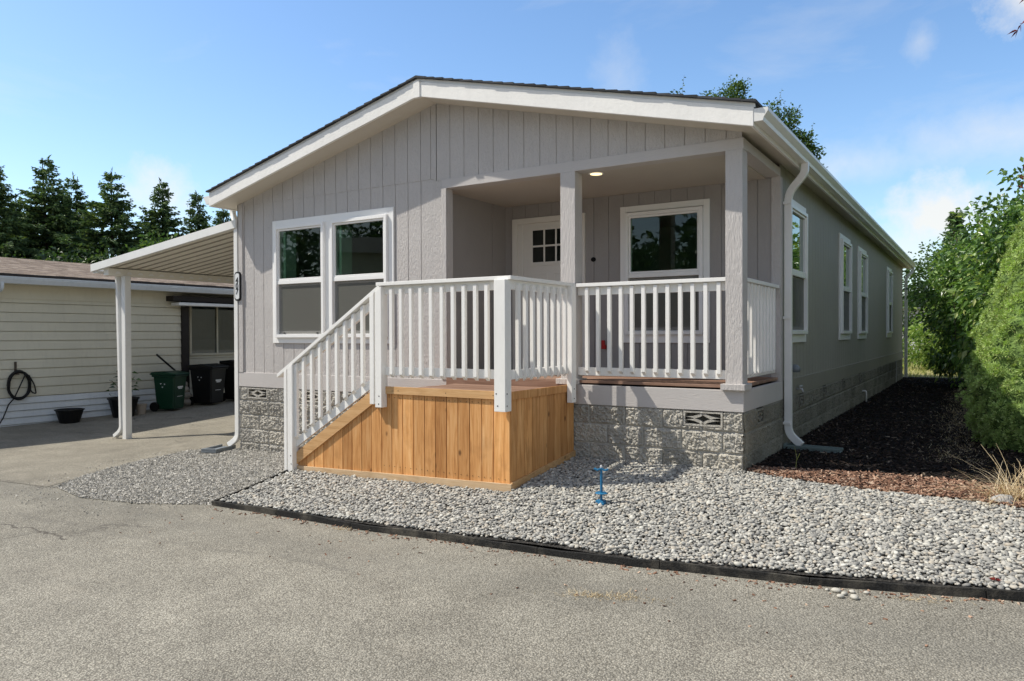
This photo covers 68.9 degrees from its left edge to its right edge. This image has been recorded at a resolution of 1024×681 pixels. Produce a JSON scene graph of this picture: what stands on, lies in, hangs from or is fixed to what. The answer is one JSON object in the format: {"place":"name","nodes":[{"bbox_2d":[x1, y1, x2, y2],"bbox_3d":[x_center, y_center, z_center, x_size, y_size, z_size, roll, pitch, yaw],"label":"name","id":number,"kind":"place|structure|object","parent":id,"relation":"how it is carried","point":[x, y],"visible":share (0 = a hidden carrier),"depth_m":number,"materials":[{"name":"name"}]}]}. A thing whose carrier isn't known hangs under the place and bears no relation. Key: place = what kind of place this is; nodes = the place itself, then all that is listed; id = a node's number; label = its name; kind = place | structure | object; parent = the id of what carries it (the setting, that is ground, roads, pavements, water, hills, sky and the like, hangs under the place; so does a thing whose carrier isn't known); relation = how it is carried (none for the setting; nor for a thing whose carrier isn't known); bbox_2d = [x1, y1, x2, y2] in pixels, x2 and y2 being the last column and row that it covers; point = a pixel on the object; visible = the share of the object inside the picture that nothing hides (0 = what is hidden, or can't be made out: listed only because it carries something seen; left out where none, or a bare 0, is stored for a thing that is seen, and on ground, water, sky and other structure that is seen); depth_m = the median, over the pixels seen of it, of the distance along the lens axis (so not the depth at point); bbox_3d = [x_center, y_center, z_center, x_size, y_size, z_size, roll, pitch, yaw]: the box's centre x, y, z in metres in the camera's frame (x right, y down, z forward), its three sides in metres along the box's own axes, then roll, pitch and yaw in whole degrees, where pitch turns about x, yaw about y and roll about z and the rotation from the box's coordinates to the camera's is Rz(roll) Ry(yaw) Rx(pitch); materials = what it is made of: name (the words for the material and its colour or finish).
{"place":"outdoors","nodes":[
{"label":"outdoors","id":0,"kind":"place"},
{"bbox_2d":[0,388,240,486],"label":"driveway","id":1,"kind":"structure","parent":0,"point":[44,453],"depth_m":12.42,"materials":[{"name":"concrete"}]},
{"bbox_2d":[54,408,84,423],"bbox_3d":[-8.673,1.479,14.643,0.525,0.270,0.520,0,1,32],"label":"planter pot","id":2,"kind":"object","parent":1,"relation":"on","point":[68,415],"visible":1,"depth_m":14.48,"materials":[{"name":"black plastic"}]},
{"bbox_2d":[106,368,140,417],"bbox_3d":[-8.017,1.071,15.407,0.609,1.011,0.603,0,1,-1],"label":"planter pot","id":3,"kind":"object","parent":1,"relation":"on","point":[113,404],"visible":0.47,"depth_m":15.26,"materials":[{"name":"black plastic"}]},
{"bbox_2d":[136,403,146,414],"bbox_3d":[-7.813,1.446,15.732,0.242,0.220,0.239,0,1,32],"label":"planter pot","id":4,"kind":"object","parent":1,"relation":"on","point":[140,408],"visible":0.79,"depth_m":15.65,"materials":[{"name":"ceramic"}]},
{"bbox_2d":[91,220,236,438],"bbox_3d":[-3.901,-0.032,14.544,3.847,3.499,6.430,0,1,32],"label":"carport","id":5,"kind":"object","parent":1,"relation":"on","point":[205,255],"visible":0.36,"depth_m":12.86,"materials":[{"name":"metal"}]},
{"bbox_2d":[149,370,189,410],"bbox_3d":[-7.446,1.089,16.216,0.657,0.860,0.540,0,1,8],"label":"wheelie bin","id":6,"kind":"object","parent":1,"relation":"on","point":[170,389],"visible":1,"depth_m":16.01,"materials":[{"name":"green plastic"}]},
{"bbox_2d":[156,354,174,370],"bbox_3d":[-7.616,0.574,16.637,0.044,0.575,0.758,0,1,22],"label":"broom handle","id":7,"kind":"object","parent":6,"relation":"on","point":[165,362],"visible":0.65,"depth_m":16.49,"materials":[{"name":"black plastic"}]},
{"bbox_2d":[184,382,191,405],"bbox_3d":[-7.387,1.210,16.902,0.268,0.571,0.266,0,1,32],"label":"garden statue","id":8,"kind":"object","parent":1,"relation":"on","point":[187,400],"visible":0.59,"depth_m":16.84,"materials":[{"name":"stone"}]},
{"bbox_2d":[187,363,228,404],"bbox_3d":[-6.982,0.999,17.108,0.737,0.940,0.610,0,1,15],"label":"wheelie bin","id":9,"kind":"object","parent":1,"relation":"on","point":[208,381],"visible":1,"depth_m":16.88,"materials":[{"name":"black plastic"}]},
{"bbox_2d":[219,360,234,400],"bbox_3d":[-6.570,0.947,17.918,0.737,0.980,0.610,0,1,25],"label":"wheelie bin","id":10,"kind":"object","parent":1,"relation":"on","point":[229,387],"visible":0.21,"depth_m":17.70,"materials":[{"name":"black plastic"}]},
{"bbox_2d":[0,391,1023,680],"bbox_3d":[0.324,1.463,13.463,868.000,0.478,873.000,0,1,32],"label":"road","id":11,"kind":"structure","parent":0,"point":[96,591],"depth_m":4.27,"materials":[{"name":"grey asphalt"}]},
{"bbox_2d":[1,251,35,258],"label":"broadleaf tree","id":12,"kind":"object","parent":11,"relation":"on","point":[6,254],"depth_m":39.98,"materials":[{"name":"green plant"}]},
{"bbox_2d":[4,206,44,252],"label":"fir tree","id":13,"kind":"object","parent":11,"relation":"on","point":[20,210],"visible":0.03,"depth_m":44.32,"materials":[{"name":"green plant"}]},
{"bbox_2d":[0,166,59,260],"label":"fir tree","id":14,"kind":"object","parent":11,"relation":"on","point":[10,223],"visible":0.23,"depth_m":41.78,"materials":[{"name":"green plant"}]},
{"bbox_2d":[3,154,93,258],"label":"fir tree","id":15,"kind":"object","parent":11,"relation":"on","point":[56,218],"visible":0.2,"depth_m":44.34,"materials":[{"name":"green plant"}]},
{"bbox_2d":[29,246,93,262],"bbox_3d":[-23.751,-1.783,39.882,6.975,6.423,5.279,0,1,-28],"label":"broadleaf tree","id":16,"kind":"object","parent":11,"relation":"on","point":[54,256],"visible":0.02,"depth_m":39.04,"materials":[{"name":"green plant"}]},
{"bbox_2d":[37,171,108,260],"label":"fir tree","id":17,"kind":"object","parent":11,"relation":"on","point":[78,194],"visible":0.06,"depth_m":46.99,"materials":[{"name":"green plant"}]},
{"bbox_2d":[70,245,117,263],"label":"broadleaf tree","id":18,"kind":"object","parent":11,"relation":"on","point":[87,261],"visible":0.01,"depth_m":41.54,"materials":[{"name":"green plant"}]},
{"bbox_2d":[44,167,150,261],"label":"fir tree","id":19,"kind":"object","parent":11,"relation":"on","point":[112,208],"visible":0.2,"depth_m":43.59,"materials":[{"name":"green plant"}]},
{"bbox_2d":[0,257,233,426],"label":"neighbour house","id":20,"kind":"structure","parent":11,"relation":"on","point":[58,333],"depth_m":15.36,"materials":[{"name":"beige wood"}]},
{"bbox_2d":[0,362,36,423],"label":"garden hose","id":21,"kind":"object","parent":20,"relation":"attached to","point":[26,375],"visible":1,"depth_m":14.10,"materials":[{"name":"black plastic"}]},
{"bbox_2d":[189,306,233,355],"bbox_3d":[-7.346,-0.279,18.572,0.090,1.270,1.540,0,1,32],"label":"window","id":22,"kind":"structure","parent":20,"relation":"in","point":[211,329],"depth_m":18.45,"materials":[{"name":"grey glass"}]},
{"bbox_2d":[3,447,283,515],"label":"crushed stones","id":23,"kind":"object","parent":11,"relation":"on","point":[272,465],"visible":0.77,"depth_m":8.60,"materials":[{"name":"grey gravel"}]},
{"bbox_2d":[201,444,235,452],"bbox_3d":[-4.216,1.549,10.739,0.240,0.060,0.480,0,1,13],"label":"splash block","id":24,"kind":"object","parent":23,"relation":"on","point":[217,448],"depth_m":10.66,"materials":[{"name":"grey concrete"}]},
{"bbox_2d":[125,230,177,251],"bbox_3d":[-17.787,-2.176,38.177,6.308,7.196,7.398,0,1,32],"label":"broadleaf tree","id":25,"kind":"object","parent":11,"relation":"on","point":[149,242],"visible":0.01,"depth_m":38.09,"materials":[{"name":"green plant"}]},
{"bbox_2d":[122,178,187,247],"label":"fir tree","id":26,"kind":"object","parent":11,"relation":"on","point":[166,223],"visible":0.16,"depth_m":45.80,"materials":[{"name":"green plant"}]},
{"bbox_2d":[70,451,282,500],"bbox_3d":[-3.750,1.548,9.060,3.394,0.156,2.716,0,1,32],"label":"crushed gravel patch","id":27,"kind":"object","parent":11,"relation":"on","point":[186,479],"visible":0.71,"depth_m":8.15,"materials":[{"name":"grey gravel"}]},
{"bbox_2d":[179,191,212,234],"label":"fir tree","id":28,"kind":"object","parent":11,"relation":"on","point":[197,219],"visible":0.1,"depth_m":47.79,"materials":[{"name":"green plant"}]},
{"bbox_2d":[208,209,231,226],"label":"fir tree","id":29,"kind":"object","parent":11,"relation":"on","point":[220,217],"visible":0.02,"depth_m":45.99,"materials":[{"name":"green plant"}]},
{"bbox_2d":[119,506,1019,676],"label":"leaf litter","id":30,"kind":"object","parent":11,"relation":"on","point":[868,590],"visible":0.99,"depth_m":4.79,"materials":[{"name":"brown plant"}]},
{"bbox_2d":[547,587,664,602],"bbox_3d":[0.562,1.530,4.524,0.992,0.058,0.278,0,1,18],"label":"faded yellow paint marking","id":31,"kind":"object","parent":11,"relation":"on","point":[595,594],"visible":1,"depth_m":4.50,"materials":[{"name":"yellow paint"}]},
{"bbox_2d":[211,470,1023,601],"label":"landscape edging","id":32,"kind":"object","parent":11,"relation":"on","point":[988,593],"visible":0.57,"depth_m":4.96,"materials":[{"name":"black plastic"}]},
{"bbox_2d":[831,587,840,592],"bbox_3d":[1.925,1.482,4.433,0.057,0.030,0.045,0,1,32],"label":"loose pebble","id":33,"kind":"object","parent":11,"relation":"on","point":[836,590],"visible":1,"depth_m":4.42,"materials":[{"name":"grey stone"}]},
{"bbox_2d":[850,594,858,599],"bbox_3d":[1.975,1.479,4.307,0.049,0.030,0.057,0,1,32],"label":"loose pebble","id":34,"kind":"object","parent":11,"relation":"on","point":[854,596],"visible":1,"depth_m":4.29,"materials":[{"name":"grey stone"}]},
{"bbox_2d":[0,0,1023,292],"label":"sky","id":35,"kind":"structure","parent":0,"point":[911,104],"materials":[{"name":"blue"}]},
{"bbox_2d":[219,456,1023,590],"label":"gravel bed","id":36,"kind":"object","parent":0,"point":[802,572],"visible":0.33,"depth_m":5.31,"materials":[{"name":"grey gravel"}]},
{"bbox_2d":[277,275,575,491],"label":"entry deck","id":37,"kind":"structure","parent":36,"relation":"on","point":[502,426],"depth_m":7.43,"materials":[{"name":"brown wood"}]},
{"bbox_2d":[204,75,915,471],"bbox_3d":[3.682,-0.760,16.206,7.838,4.737,18.024,0,1,32],"label":"manufactured home","id":38,"kind":"object","parent":36,"relation":"on","point":[732,269],"visible":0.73,"depth_m":9.00,"materials":[{"name":"grey wood"}]},
{"bbox_2d":[234,272,240,300],"bbox_3d":[-3.962,-0.783,10.789,0.124,0.416,0.030,0,1,32],"label":"house number plaque","id":39,"kind":"object","parent":38,"relation":"attached to","point":[237,276],"visible":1,"depth_m":10.77,"materials":[{"name":"black plastic"}]},
{"bbox_2d":[272,207,394,343],"bbox_3d":[-2.391,-0.810,9.846,2.210,1.694,0.120,0,1,32],"label":"window","id":40,"kind":"structure","parent":38,"relation":"in","point":[301,306],"depth_m":10.05,"materials":[{"name":"white plastic"}]},
{"bbox_2d":[330,214,388,336],"bbox_3d":[-1.940,-0.805,9.564,0.973,1.531,0.120,0,1,32],"label":"window","id":41,"kind":"structure","parent":38,"relation":"in","point":[346,291],"depth_m":9.62,"materials":[{"name":"white plastic"}]},
{"bbox_2d":[512,213,585,369],"bbox_3d":[0.474,-0.615,9.842,1.093,2.040,0.118,0,1,32],"label":"front door","id":42,"kind":"structure","parent":38,"relation":"in","point":[536,244],"depth_m":9.92,"materials":[{"name":"paint"}]},
{"bbox_2d":[620,198,709,342],"bbox_3d":[1.832,-0.812,8.999,1.124,1.680,0.120,0,1,32],"label":"window","id":43,"kind":"structure","parent":38,"relation":"in","point":[702,208],"depth_m":8.95,"materials":[{"name":"white plastic"}]},
{"bbox_2d":[793,200,807,342],"bbox_3d":[3.406,-0.820,8.986,0.120,1.685,1.130,0,1,32],"label":"window","id":44,"kind":"structure","parent":38,"relation":"in","point":[800,276],"depth_m":9.28,"materials":[{"name":"white plastic"}]},
{"bbox_2d":[839,233,851,339],"bbox_3d":[5.433,-0.855,12.219,0.120,1.685,1.130,0,1,32],"label":"window","id":45,"kind":"structure","parent":38,"relation":"in","point":[845,246],"depth_m":12.19,"materials":[{"name":"white plastic"}]},
{"bbox_2d":[857,246,867,338],"bbox_3d":[6.554,-0.875,14.007,0.120,1.685,1.132,0,1,32],"label":"window","id":46,"kind":"structure","parent":38,"relation":"in","point":[862,257],"depth_m":13.98,"materials":[{"name":"white plastic"}]},
{"bbox_2d":[886,266,892,336],"bbox_3d":[9.147,-0.920,18.142,0.120,1.685,1.085,0,1,32],"label":"window","id":47,"kind":"structure","parent":38,"relation":"in","point":[889,274],"depth_m":18.17,"materials":[{"name":"white plastic"}]},
{"bbox_2d":[594,465,608,505],"bbox_3d":[0.733,1.192,6.133,0.102,0.338,0.112,-1,1,-31],"label":"water shutoff stake","id":48,"kind":"object","parent":36,"relation":"on","point":[601,492],"visible":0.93,"depth_m":6.12,"materials":[{"name":"blue metal"}]},
{"bbox_2d":[746,377,1023,507],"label":"mulch bed","id":49,"kind":"object","parent":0,"point":[918,417],"visible":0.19,"depth_m":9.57,"materials":[{"name":"wood"}]},
{"bbox_2d":[783,443,843,453],"bbox_3d":[3.300,1.180,8.194,0.600,0.060,0.150,0,1,38],"label":"splash block","id":50,"kind":"object","parent":49,"relation":"on","point":[827,449],"depth_m":8.16,"materials":[{"name":"grey concrete"}]},
{"bbox_2d":[905,226,1000,387],"bbox_3d":[10.974,-0.674,17.512,3.457,3.922,2.662,-1,1,-32],"label":"dogwood tree","id":51,"kind":"object","parent":49,"relation":"on","point":[947,270],"visible":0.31,"depth_m":17.27,"materials":[{"name":"green plant"}]},
{"bbox_2d":[902,389,1006,464],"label":"mulch","id":52,"kind":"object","parent":49,"relation":"on","point":[954,432],"depth_m":9.34,"materials":[{"name":"black wood"}]},
{"bbox_2d":[911,444,1023,510],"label":"dry grass clump","id":53,"kind":"object","parent":49,"relation":"on","point":[1008,491],"visible":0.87,"depth_m":5.95,"materials":[{"name":"beige plant"}]},
{"bbox_2d":[919,193,1023,347],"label":"broadleaf tree","id":54,"kind":"object","parent":49,"relation":"on","point":[987,221],"depth_m":18.70,"materials":[{"name":"green plant"}]},
{"bbox_2d":[934,157,1023,387],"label":"dogwood tree","id":55,"kind":"object","parent":49,"relation":"on","point":[1011,214],"visible":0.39,"depth_m":12.34,"materials":[{"name":"green plant"}]},
{"bbox_2d":[954,211,1023,452],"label":"dwarf spruce","id":56,"kind":"object","parent":49,"relation":"on","point":[993,399],"visible":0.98,"depth_m":8.10,"materials":[{"name":"green plant"}]},
{"bbox_2d":[990,494,1015,504],"bbox_3d":[3.801,1.251,5.782,0.166,0.127,0.151,0,1,32],"label":"garden stone","id":57,"kind":"object","parent":49,"relation":"on","point":[1007,498],"visible":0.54,"depth_m":5.74,"materials":[{"name":"grey stone"}]},
{"bbox_2d":[1009,0,1023,192],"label":"red maple","id":58,"kind":"object","parent":49,"relation":"on","point":[1015,36],"visible":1,"depth_m":6.06,"materials":[{"name":"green plant"}]},
{"bbox_2d":[888,593,972,604],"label":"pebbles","id":59,"kind":"object","parent":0,"point":[916,598],"visible":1,"depth_m":4.26,"materials":[{"name":"grey stone"}]},
{"bbox_2d":[902,355,963,377],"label":"lawn","id":60,"kind":"structure","parent":0,"point":[922,373],"depth_m":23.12,"materials":[{"name":"plant"}]},
{"bbox_2d":[670,74,754,98],"bbox_3d":[8.567,-5.204,32.135,4.778,12.778,4.954,0,1,-14],"label":"broadleaf tree","id":61,"kind":"object","parent":60,"relation":"on","point":[739,86],"visible":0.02,"depth_m":31.67,"materials":[{"name":"green plant"}]},
{"bbox_2d":[762,90,826,167],"bbox_3d":[12.011,-4.922,31.979,3.654,12.193,3.360,-1,1,-35],"label":"broadleaf tree","id":62,"kind":"object","parent":60,"relation":"on","point":[807,142],"visible":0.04,"depth_m":31.66,"materials":[{"name":"green plant"}]},
{"bbox_2d":[902,300,927,349],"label":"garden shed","id":63,"kind":"structure","parent":60,"relation":"on","point":[912,322],"depth_m":45.07,"materials":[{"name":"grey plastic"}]},
{"bbox_2d":[902,299,960,369],"bbox_3d":[15.239,-0.194,24.792,5.281,3.034,3.150,0,1,32],"label":"light shrub","id":64,"kind":"object","parent":60,"relation":"on","point":[922,345],"visible":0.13,"depth_m":25.47,"materials":[{"name":"green plant"}]},
{"bbox_2d":[902,237,967,348],"bbox_3d":[18.744,-1.733,32.138,5.216,5.564,4.587,0,1,32],"label":"broadleaf tree","id":65,"kind":"object","parent":60,"relation":"on","point":[913,287],"visible":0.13,"depth_m":32.10,"materials":[{"name":"green plant"}]},
{"bbox_2d":[911,207,965,356],"bbox_3d":[23.821,-2.821,40.007,4.384,8.663,3.767,0,1,-16],"label":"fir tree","id":66,"kind":"object","parent":60,"relation":"on","point":[951,224],"visible":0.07,"depth_m":39.88,"materials":[{"name":"green plant"}]},
{"bbox_2d":[954,275,1001,374],"bbox_3d":[10.284,-0.253,15.202,2.587,2.857,1.956,-1,1,-34],"label":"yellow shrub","id":67,"kind":"object","parent":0,"point":[962,367],"visible":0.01,"depth_m":15.17,"materials":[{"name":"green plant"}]}
]}

